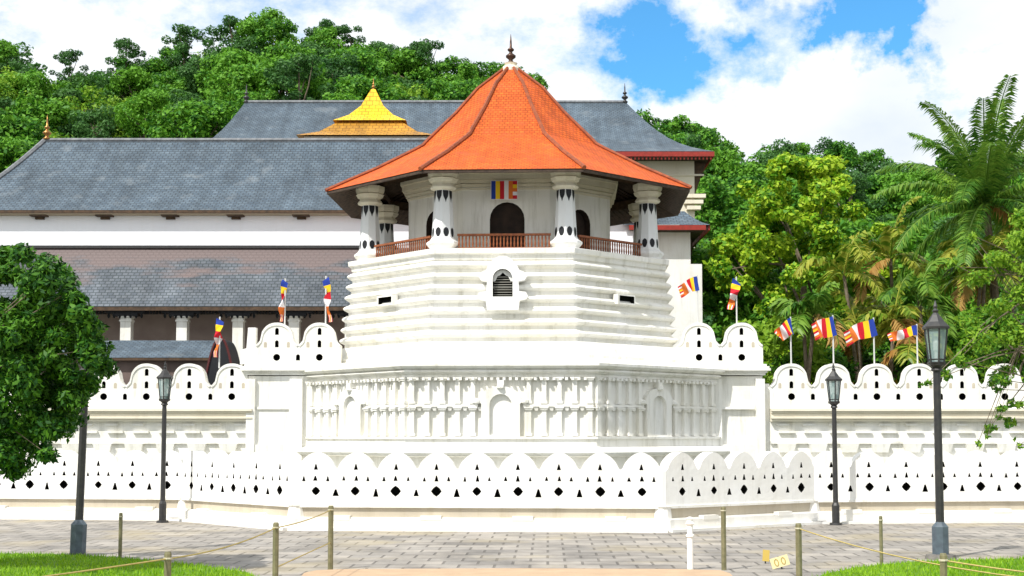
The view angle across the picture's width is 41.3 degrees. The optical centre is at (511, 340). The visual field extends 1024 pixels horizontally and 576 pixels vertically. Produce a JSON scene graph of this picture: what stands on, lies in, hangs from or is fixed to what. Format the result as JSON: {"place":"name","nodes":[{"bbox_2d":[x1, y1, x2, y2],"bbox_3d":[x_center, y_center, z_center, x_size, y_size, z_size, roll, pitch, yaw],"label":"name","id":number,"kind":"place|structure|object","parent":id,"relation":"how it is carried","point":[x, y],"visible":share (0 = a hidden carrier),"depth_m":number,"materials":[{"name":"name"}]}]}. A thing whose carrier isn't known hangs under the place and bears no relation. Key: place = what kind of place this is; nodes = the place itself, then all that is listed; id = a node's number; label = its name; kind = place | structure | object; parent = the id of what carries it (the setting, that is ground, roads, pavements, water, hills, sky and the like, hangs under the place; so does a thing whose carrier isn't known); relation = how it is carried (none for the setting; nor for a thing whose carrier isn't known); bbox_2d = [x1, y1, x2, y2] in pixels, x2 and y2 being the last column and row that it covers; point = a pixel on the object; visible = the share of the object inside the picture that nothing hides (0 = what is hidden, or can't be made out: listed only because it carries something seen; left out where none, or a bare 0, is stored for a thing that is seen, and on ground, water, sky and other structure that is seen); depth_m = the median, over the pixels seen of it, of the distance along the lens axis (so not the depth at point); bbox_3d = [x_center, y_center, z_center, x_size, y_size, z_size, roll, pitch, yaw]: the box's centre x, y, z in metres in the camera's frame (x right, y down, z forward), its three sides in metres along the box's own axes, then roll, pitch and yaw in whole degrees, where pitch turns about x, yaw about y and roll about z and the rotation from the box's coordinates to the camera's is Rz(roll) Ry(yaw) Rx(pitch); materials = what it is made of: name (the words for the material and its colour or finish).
{"place":"outdoors","nodes":[
{"label":"outdoors","id":0,"kind":"place"},
{"bbox_2d":[45,340,214,384],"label":"shed","id":1,"kind":"structure","parent":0,"point":[128,356],"depth_m":53.25,"materials":[{"name":"stone"}]},
{"bbox_2d":[0,115,633,365],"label":"temple hall","id":2,"kind":"structure","parent":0,"point":[169,238],"depth_m":62.02,"materials":[{"name":"stone"}]},
{"bbox_2d":[330,24,374,49],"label":"skyline tree","id":3,"kind":"object","parent":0,"point":[345,30],"visible":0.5,"depth_m":189.06,"materials":[{"name":"green plant"}]},
{"bbox_2d":[0,519,1023,575],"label":"plaza paving","id":4,"kind":"structure","parent":0,"point":[745,548],"depth_m":23.39,"materials":[{"name":"stone"}]},
{"bbox_2d":[69,304,88,554],"bbox_3d":[-6.849,1.395,21.727,0.370,4.040,0.427,1,-4,0],"label":"lamp post","id":5,"kind":"object","parent":4,"relation":"on","point":[78,535],"visible":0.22,"depth_m":21.60,"materials":[{"name":"grey metal"}]},
{"bbox_2d":[0,551,258,575],"bbox_3d":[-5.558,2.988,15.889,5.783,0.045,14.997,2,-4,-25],"label":"lawn","id":6,"kind":"structure","parent":4,"relation":"on","point":[74,559],"depth_m":19.04,"materials":[{"name":"plant"}]},
{"bbox_2d":[0,242,119,482],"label":"shade tree","id":7,"kind":"object","parent":6,"relation":"on","point":[34,343],"visible":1,"depth_m":18.00,"materials":[{"name":"green plant"}]},
{"bbox_2d":[156,361,173,522],"bbox_3d":[-7.671,2.222,29.966,0.330,3.548,0.381,0,-4,0],"label":"lamp post","id":8,"kind":"object","parent":4,"relation":"on","point":[164,377],"visible":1,"depth_m":29.93,"materials":[{"name":"black metal"}]},
{"bbox_2d":[272,522,279,575],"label":"rope post","id":9,"kind":"object","parent":4,"relation":"on","point":[275,562],"visible":0.99,"depth_m":15.73,"materials":[{"name":"beige wood"}]},
{"bbox_2d":[328,505,333,569],"bbox_3d":[-2.574,2.797,19.305,0.089,0.913,0.089,2,-4,-22],"label":"rope post","id":10,"kind":"object","parent":4,"relation":"on","point":[330,535],"visible":0.93,"depth_m":19.28,"materials":[{"name":"beige wood"}]},
{"bbox_2d":[0,450,1023,532],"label":"boundary wall","id":11,"kind":"structure","parent":4,"relation":"on","point":[599,492],"depth_m":28.28,"materials":[{"name":"white paint"}]},
{"bbox_2d":[302,568,731,575],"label":"sand path","id":12,"kind":"structure","parent":4,"relation":"on","point":[514,572],"depth_m":18.78,"materials":[{"name":"beige sand"}]},
{"bbox_2d":[686,517,693,568],"bbox_3d":[2.528,2.876,19.299,0.124,0.755,0.130,0,-4,0],"label":"white post","id":13,"kind":"object","parent":4,"relation":"on","point":[690,534],"visible":0.95,"depth_m":19.26,"materials":[{"name":"white paint"}]},
{"bbox_2d":[720,506,726,569],"bbox_3d":[3.004,2.803,19.305,0.085,0.902,0.085,2,-4,-22],"label":"rope post","id":14,"kind":"object","parent":4,"relation":"on","point":[723,510],"visible":1,"depth_m":19.28,"materials":[{"name":"beige wood"}]},
{"bbox_2d":[794,523,801,575],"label":"rope post","id":15,"kind":"object","parent":4,"relation":"on","point":[798,532],"visible":1,"depth_m":15.59,"materials":[{"name":"beige wood"}]},
{"bbox_2d":[825,363,841,524],"bbox_3d":[6.918,2.205,29.160,0.330,3.470,0.381,0,-4,0],"label":"lamp post","id":16,"kind":"object","parent":4,"relation":"on","point":[833,379],"visible":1,"depth_m":29.12,"materials":[{"name":"black metal"}]},
{"bbox_2d":[815,555,1023,575],"bbox_3d":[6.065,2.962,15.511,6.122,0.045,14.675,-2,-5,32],"label":"lawn","id":17,"kind":"structure","parent":4,"relation":"on","point":[907,573],"depth_m":18.89,"materials":[{"name":"plant"}]},
{"bbox_2d":[922,301,956,559],"bbox_3d":[6.629,1.373,21.165,0.456,4.014,0.480,0,-4,0],"label":"lamp post","id":18,"kind":"object","parent":4,"relation":"on","point":[935,327],"visible":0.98,"depth_m":21.12,"materials":[{"name":"black metal"}]},
{"bbox_2d":[917,207,1023,449],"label":"light leaved tree","id":19,"kind":"object","parent":4,"relation":"on","point":[1011,337],"visible":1,"depth_m":23.88,"materials":[{"name":"green plant"}]},
{"bbox_2d":[0,0,1023,216],"label":"sky","id":20,"kind":"structure","parent":0,"point":[758,73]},
{"bbox_3d":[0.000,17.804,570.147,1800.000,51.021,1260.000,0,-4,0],"label":"ground","id":21,"kind":"structure","parent":0,"visible":0},
{"bbox_2d":[0,135,38,172],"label":"forest tree","id":22,"kind":"object","parent":21,"relation":"on","point":[12,151],"visible":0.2,"depth_m":143.10,"materials":[{"name":"green plant"}]},
{"bbox_2d":[0,71,39,113],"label":"forest tree","id":23,"kind":"object","parent":21,"relation":"on","point":[9,93],"visible":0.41,"depth_m":171.63,"materials":[{"name":"green plant"}]},
{"bbox_2d":[0,108,48,163],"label":"forest tree","id":24,"kind":"object","parent":21,"relation":"on","point":[21,127],"visible":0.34,"depth_m":148.87,"materials":[{"name":"green plant"}]},
{"bbox_2d":[0,68,53,106],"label":"forest tree","id":25,"kind":"object","parent":21,"relation":"on","point":[40,83],"visible":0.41,"depth_m":174.46,"materials":[{"name":"green plant"}]},
{"bbox_2d":[0,55,53,99],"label":"forest tree","id":26,"kind":"object","parent":21,"relation":"on","point":[36,65],"visible":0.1,"depth_m":183.22,"materials":[{"name":"green plant"}]},
{"bbox_2d":[6,92,83,137],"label":"forest tree","id":27,"kind":"object","parent":21,"relation":"on","point":[56,111],"visible":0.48,"depth_m":164.18,"materials":[{"name":"green plant"}]},
{"bbox_2d":[48,48,88,84],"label":"skyline tree","id":28,"kind":"object","parent":21,"relation":"on","point":[68,54],"visible":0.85,"depth_m":188.36,"materials":[{"name":"green plant"}]},
{"bbox_2d":[57,104,118,137],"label":"forest tree","id":29,"kind":"object","parent":21,"relation":"on","point":[83,131],"visible":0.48,"depth_m":163.93,"materials":[{"name":"green plant"}]},
{"bbox_2d":[52,69,125,119],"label":"forest tree","id":30,"kind":"object","parent":21,"relation":"on","point":[72,91],"visible":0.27,"depth_m":182.29,"materials":[{"name":"green plant"}]},
{"bbox_2d":[62,86,120,137],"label":"forest tree","id":31,"kind":"object","parent":21,"relation":"on","point":[100,103],"visible":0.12,"depth_m":176.67,"materials":[{"name":"green plant"}]},
{"bbox_2d":[104,37,146,94],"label":"skyline tree","id":32,"kind":"object","parent":21,"relation":"on","point":[125,44],"visible":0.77,"depth_m":188.84,"materials":[{"name":"green plant"}]},
{"bbox_2d":[102,63,157,101],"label":"forest tree","id":33,"kind":"object","parent":21,"relation":"on","point":[130,82],"visible":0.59,"depth_m":184.74,"materials":[{"name":"green plant"}]},
{"bbox_2d":[9,363,251,461],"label":"rampart wall","id":34,"kind":"structure","parent":21,"relation":"on","point":[204,415],"depth_m":47.78,"materials":[{"name":"white paint"}]},
{"bbox_2d":[112,90,168,137],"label":"forest tree","id":35,"kind":"object","parent":21,"relation":"on","point":[136,123],"visible":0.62,"depth_m":158.83,"materials":[{"name":"green plant"}]},
{"bbox_2d":[141,55,180,83],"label":"forest tree","id":36,"kind":"object","parent":21,"relation":"on","point":[155,64],"visible":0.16,"depth_m":191.04,"materials":[{"name":"green plant"}]},
{"bbox_2d":[151,69,193,94],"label":"forest tree","id":37,"kind":"object","parent":21,"relation":"on","point":[175,82],"visible":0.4,"depth_m":180.29,"materials":[{"name":"green plant"}]},
{"bbox_2d":[150,44,198,80],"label":"forest tree","id":38,"kind":"object","parent":21,"relation":"on","point":[169,53],"visible":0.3,"depth_m":188.38,"materials":[{"name":"green plant"}]},
{"bbox_2d":[157,23,211,78],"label":"skyline tree","id":39,"kind":"object","parent":21,"relation":"on","point":[183,30],"visible":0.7,"depth_m":188.73,"materials":[{"name":"green plant"}]},
{"bbox_2d":[161,89,214,137],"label":"forest tree","id":40,"kind":"object","parent":21,"relation":"on","point":[187,97],"visible":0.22,"depth_m":165.88,"materials":[{"name":"green plant"}]},
{"bbox_2d":[144,96,237,137],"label":"forest tree","id":41,"kind":"object","parent":21,"relation":"on","point":[201,119],"visible":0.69,"depth_m":152.87,"materials":[{"name":"green plant"}]},
{"bbox_2d":[175,56,221,106],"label":"forest tree","id":42,"kind":"object","parent":21,"relation":"on","point":[188,73],"visible":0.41,"depth_m":177.28,"materials":[{"name":"green plant"}]},
{"bbox_2d":[194,46,240,111],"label":"forest tree","id":43,"kind":"object","parent":21,"relation":"on","point":[205,70],"visible":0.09,"depth_m":175.94,"materials":[{"name":"green plant"}]},
{"bbox_2d":[206,337,239,384],"bbox_3d":[-10.777,2.681,50.904,1.205,5.553,1.865,0,-4,0],"label":"arched canopy","id":44,"kind":"object","parent":21,"relation":"on","point":[228,353],"visible":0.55,"depth_m":50.17,"materials":[{"name":"black paint"}]},
{"bbox_2d":[202,14,249,53],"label":"skyline tree","id":45,"kind":"object","parent":21,"relation":"on","point":[229,21],"visible":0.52,"depth_m":188.72,"materials":[{"name":"green plant"}]},
{"bbox_2d":[200,47,270,100],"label":"forest tree","id":46,"kind":"object","parent":21,"relation":"on","point":[226,62],"visible":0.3,"depth_m":169.90,"materials":[{"name":"green plant"}]},
{"bbox_2d":[216,34,265,58],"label":"forest tree","id":47,"kind":"object","parent":21,"relation":"on","point":[246,46],"visible":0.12,"depth_m":182.93,"materials":[{"name":"green plant"}]},
{"bbox_2d":[204,58,279,108],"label":"forest tree","id":48,"kind":"object","parent":21,"relation":"on","point":[240,77],"visible":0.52,"depth_m":162.97,"materials":[{"name":"green plant"}]},
{"bbox_2d":[225,89,262,122],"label":"forest tree","id":49,"kind":"object","parent":21,"relation":"on","point":[237,103],"visible":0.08,"depth_m":151.85,"materials":[{"name":"green plant"}]},
{"bbox_2d":[232,7,297,53],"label":"skyline tree","id":50,"kind":"object","parent":21,"relation":"on","point":[248,27],"visible":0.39,"depth_m":187.82,"materials":[{"name":"green plant"}]},
{"bbox_2d":[251,19,304,99],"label":"forest tree","id":51,"kind":"object","parent":21,"relation":"on","point":[276,28],"visible":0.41,"depth_m":183.19,"materials":[{"name":"green plant"}]},
{"bbox_2d":[256,37,317,99],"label":"forest tree","id":52,"kind":"object","parent":21,"relation":"on","point":[292,48],"visible":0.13,"depth_m":171.78,"materials":[{"name":"green plant"}]},
{"bbox_2d":[250,51,332,99],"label":"forest tree","id":53,"kind":"object","parent":21,"relation":"on","point":[315,83],"visible":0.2,"depth_m":162.87,"materials":[{"name":"green plant"}]},
{"bbox_2d":[263,52,335,99],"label":"forest tree","id":54,"kind":"object","parent":21,"relation":"on","point":[300,64],"visible":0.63,"depth_m":157.53,"materials":[{"name":"green plant"}]},
{"bbox_2d":[301,25,349,78],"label":"forest tree","id":55,"kind":"object","parent":21,"relation":"on","point":[324,36],"visible":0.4,"depth_m":184.12,"materials":[{"name":"green plant"}]},
{"bbox_2d":[315,52,360,99],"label":"forest tree","id":56,"kind":"object","parent":21,"relation":"on","point":[330,67],"visible":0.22,"depth_m":171.03,"materials":[{"name":"green plant"}]},
{"bbox_2d":[319,45,384,81],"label":"forest tree","id":57,"kind":"object","parent":21,"relation":"on","point":[367,63],"visible":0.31,"depth_m":174.22,"materials":[{"name":"green plant"}]},
{"bbox_2d":[297,78,430,137],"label":"golden roof shrine","id":58,"kind":"object","parent":21,"relation":"on","point":[371,116],"visible":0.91,"depth_m":72.82,"materials":[{"name":"gold metal"}]},
{"bbox_2d":[331,74,408,99],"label":"forest tree","id":59,"kind":"object","parent":21,"relation":"on","point":[359,88],"visible":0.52,"depth_m":161.94,"materials":[{"name":"green plant"}]},
{"bbox_2d":[376,47,427,87],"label":"forest tree","id":60,"kind":"object","parent":21,"relation":"on","point":[409,59],"visible":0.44,"depth_m":185.22,"materials":[{"name":"green plant"}]},
{"bbox_2d":[400,61,439,85],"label":"forest tree","id":61,"kind":"object","parent":21,"relation":"on","point":[429,74],"visible":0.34,"depth_m":185.83,"materials":[{"name":"green plant"}]},
{"bbox_2d":[403,38,450,84],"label":"skyline tree","id":62,"kind":"object","parent":21,"relation":"on","point":[424,48],"visible":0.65,"depth_m":187.31,"materials":[{"name":"green plant"}]},
{"bbox_2d":[426,77,470,99],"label":"forest tree","id":63,"kind":"object","parent":21,"relation":"on","point":[444,91],"visible":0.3,"depth_m":169.63,"materials":[{"name":"green plant"}]},
{"bbox_2d":[213,84,713,247],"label":"shrine","id":64,"kind":"object","parent":21,"relation":"on","point":[623,127],"visible":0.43,"depth_m":85.74,"materials":[{"name":"tile"}]},
{"bbox_2d":[457,59,484,81],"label":"forest tree","id":65,"kind":"object","parent":21,"relation":"on","point":[464,69],"visible":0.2,"depth_m":183.52,"materials":[{"name":"green plant"}]},
{"bbox_2d":[240,35,770,469],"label":"octagonal tower","id":66,"kind":"structure","parent":21,"relation":"on","point":[534,321],"depth_m":46.46,"materials":[{"name":"white paint"}]},
{"bbox_2d":[478,256,527,310],"bbox_3d":[-0.301,-1.910,45.260,1.680,1.800,0.460,0,-4,2],"label":"louvred window","id":67,"kind":"structure","parent":66,"relation":"in","point":[502,270],"depth_m":45.05,"materials":[{"name":"white paint"}]},
{"bbox_2d":[491,180,517,199],"bbox_3d":[-0.271,-5.255,47.368,0.940,0.675,0.023,0,-4,2],"label":"flag","id":68,"kind":"object","parent":66,"relation":"attached to","point":[504,189],"depth_m":47.36,"materials":[{"name":"multicoloured fabric"}]},
{"bbox_2d":[678,275,698,322],"bbox_3d":[6.254,-1.408,48.096,0.765,1.858,0.294,0,-4,0],"label":"flagpole","id":69,"kind":"object","parent":66,"relation":"attached to","point":[686,287],"visible":1,"depth_m":48.15,"materials":[{"name":"multicoloured"}]},
{"bbox_2d":[623,211,709,347],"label":"annexe","id":70,"kind":"structure","parent":21,"relation":"on","point":[681,234],"depth_m":62.34,"materials":[{"name":"paint"}]},
{"bbox_2d":[659,114,701,140],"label":"forest tree","id":71,"kind":"object","parent":21,"relation":"on","point":[679,123],"visible":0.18,"depth_m":186.88,"materials":[{"name":"green plant"}]},
{"bbox_2d":[675,127,735,173],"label":"forest tree","id":72,"kind":"object","parent":21,"relation":"on","point":[712,139],"visible":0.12,"depth_m":180.99,"materials":[{"name":"green plant"}]},
{"bbox_2d":[701,144,741,183],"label":"forest tree","id":73,"kind":"object","parent":21,"relation":"on","point":[717,158],"visible":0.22,"depth_m":176.41,"materials":[{"name":"green plant"}]},
{"bbox_2d":[695,173,748,245],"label":"forest tree","id":74,"kind":"object","parent":21,"relation":"on","point":[733,208],"visible":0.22,"depth_m":136.01,"materials":[{"name":"green plant"}]},
{"bbox_2d":[691,218,791,361],"bbox_3d":[10.703,0.219,66.114,7.978,12.593,8.278,0,-4,0],"label":"broadleaf tree","id":75,"kind":"object","parent":21,"relation":"on","point":[746,302],"visible":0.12,"depth_m":64.43,"materials":[{"name":"green plant"}]},
{"bbox_2d":[712,159,770,184],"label":"forest tree","id":76,"kind":"object","parent":21,"relation":"on","point":[751,168],"visible":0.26,"depth_m":174.09,"materials":[{"name":"green plant"}]},
{"bbox_2d":[725,173,768,202],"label":"forest tree","id":77,"kind":"object","parent":21,"relation":"on","point":[734,181],"visible":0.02,"depth_m":155.33,"materials":[{"name":"green plant"}]},
{"bbox_2d":[721,315,834,384],"bbox_3d":[9.948,2.314,53.995,5.768,6.726,5.286,3,-5,-35],"label":"shrub","id":78,"kind":"object","parent":21,"relation":"on","point":[766,339],"visible":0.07,"depth_m":53.65,"materials":[{"name":"green plant"}]},
{"bbox_2d":[702,151,901,383],"bbox_3d":[12.882,-1.237,62.275,8.196,14.960,8.218,3,-5,-37],"label":"broadleaf tree","id":79,"kind":"object","parent":21,"relation":"on","point":[770,208],"visible":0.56,"depth_m":61.41,"materials":[{"name":"green plant"}]},
{"bbox_2d":[768,281,851,382],"bbox_3d":[11.487,1.634,52.254,3.159,7.836,3.260,0,-4,0],"label":"feather palm","id":80,"kind":"object","parent":21,"relation":"on","point":[807,311],"visible":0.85,"depth_m":51.95,"materials":[{"name":"green plant"}]},
{"bbox_2d":[765,346,858,384],"bbox_3d":[11.839,2.950,54.707,4.937,5.556,5.098,-4,-6,45],"label":"shrub","id":81,"kind":"object","parent":21,"relation":"on","point":[837,360],"visible":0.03,"depth_m":53.95,"materials":[{"name":"green plant"}]},
{"bbox_2d":[822,140,863,167],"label":"forest tree","id":82,"kind":"object","parent":21,"relation":"on","point":[849,152],"visible":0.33,"depth_m":184.63,"materials":[{"name":"green plant"}]},
{"bbox_2d":[791,230,912,382],"bbox_3d":[14.520,0.575,56.732,4.657,10.574,4.085,-3,-5,34],"label":"feather palm","id":83,"kind":"object","parent":21,"relation":"on","point":[846,255],"visible":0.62,"depth_m":56.95,"materials":[{"name":"green plant"}]},
{"bbox_2d":[828,169,895,227],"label":"forest tree","id":84,"kind":"object","parent":21,"relation":"on","point":[861,184],"visible":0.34,"depth_m":148.81,"materials":[{"name":"green plant"}]},
{"bbox_2d":[797,216,947,382],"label":"broadleaf tree","id":85,"kind":"object","parent":21,"relation":"on","point":[848,228],"visible":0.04,"depth_m":69.20,"materials":[{"name":"green plant"}]},
{"bbox_2d":[859,147,893,167],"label":"forest tree","id":86,"kind":"object","parent":21,"relation":"on","point":[875,155],"visible":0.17,"depth_m":190.11,"materials":[{"name":"green plant"}]},
{"bbox_2d":[835,320,926,383],"bbox_3d":[16.300,2.341,57.789,6.198,7.204,6.904,2,-4,-26],"label":"shrub","id":87,"kind":"object","parent":21,"relation":"on","point":[882,351],"visible":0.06,"depth_m":56.75,"materials":[{"name":"green plant"}]},
{"bbox_2d":[765,363,1023,463],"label":"rampart wall","id":88,"kind":"structure","parent":21,"relation":"on","point":[882,414],"depth_m":47.78,"materials":[{"name":"white paint"}]},
{"bbox_2d":[774,317,793,363],"bbox_3d":[9.604,0.066,48.001,0.688,1.851,0.303,0,-4,0],"label":"flagpole","id":89,"kind":"object","parent":88,"relation":"on","point":[783,331],"visible":1,"depth_m":48.05,"materials":[{"name":"multicoloured fabric"}]},
{"bbox_2d":[811,315,836,362],"bbox_3d":[11.023,0.040,48.038,0.914,1.908,0.291,0,-4,0],"label":"flagpole","id":90,"kind":"object","parent":88,"relation":"on","point":[824,328],"visible":0.97,"depth_m":48.03,"materials":[{"name":"multicoloured fabric"}]},
{"bbox_2d":[844,318,877,363],"bbox_3d":[12.308,0.082,48.024,1.214,1.822,0.303,0,-4,0],"label":"flagpole","id":91,"kind":"object","parent":88,"relation":"on","point":[858,331],"visible":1,"depth_m":48.02,"materials":[{"name":"multicoloured fabric"}]},
{"bbox_2d":[887,324,917,363],"bbox_3d":[13.792,0.193,47.979,1.087,1.595,0.281,0,-4,4],"label":"flagpole","id":92,"kind":"object","parent":88,"relation":"on","point":[904,333],"visible":1,"depth_m":48.06,"materials":[{"name":"multicoloured fabric"}]},
{"bbox_2d":[838,196,955,381],"bbox_3d":[16.174,-0.110,58.225,4.706,12.149,5.113,2,-4,-23],"label":"feather palm","id":93,"kind":"object","parent":21,"relation":"on","point":[917,266],"visible":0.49,"depth_m":57.74,"materials":[{"name":"green plant"}]},
{"bbox_2d":[871,172,927,222],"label":"forest tree","id":94,"kind":"object","parent":21,"relation":"on","point":[900,178],"visible":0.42,"depth_m":163.81,"materials":[{"name":"green plant"}]},
{"bbox_2d":[855,272,953,375],"bbox_3d":[14.908,1.419,51.554,3.652,8.173,3.301,0,-4,0],"label":"feather palm","id":95,"kind":"object","parent":21,"relation":"on","point":[885,328],"visible":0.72,"depth_m":51.44,"materials":[{"name":"green plant"}]},
{"bbox_2d":[897,191,941,241],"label":"forest tree","id":96,"kind":"object","parent":21,"relation":"on","point":[918,203],"visible":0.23,"depth_m":154.88,"materials":[{"name":"green plant"}]},
{"bbox_2d":[876,257,995,378],"bbox_3d":[16.771,1.155,53.960,4.950,9.031,4.212,0,-4,0],"label":"feather palm","id":97,"kind":"object","parent":21,"relation":"on","point":[927,284],"visible":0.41,"depth_m":53.53,"materials":[{"name":"green plant"}]},
{"bbox_2d":[870,74,1023,364],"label":"coconut palm","id":98,"kind":"object","parent":21,"relation":"on","point":[982,168],"visible":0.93,"depth_m":55.73,"materials":[{"name":"green plant"}]},
{"bbox_2d":[896,325,1023,383],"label":"shrub","id":99,"kind":"object","parent":21,"relation":"on","point":[951,345],"visible":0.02,"depth_m":53.19,"materials":[{"name":"green plant"}]},
{"bbox_2d":[906,251,1023,381],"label":"broadleaf tree","id":100,"kind":"object","parent":21,"relation":"on","point":[970,305],"visible":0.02,"depth_m":64.64,"materials":[{"name":"green plant"}]},
{"bbox_2d":[927,224,1023,319],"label":"feather palm","id":101,"kind":"object","parent":21,"relation":"on","point":[956,276],"visible":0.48,"depth_m":55.10,"materials":[{"name":"green plant"}]},
{"bbox_2d":[931,303,1023,381],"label":"shrub","id":102,"kind":"object","parent":21,"relation":"on","point":[994,327],"visible":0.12,"depth_m":52.45,"materials":[{"name":"green plant"}]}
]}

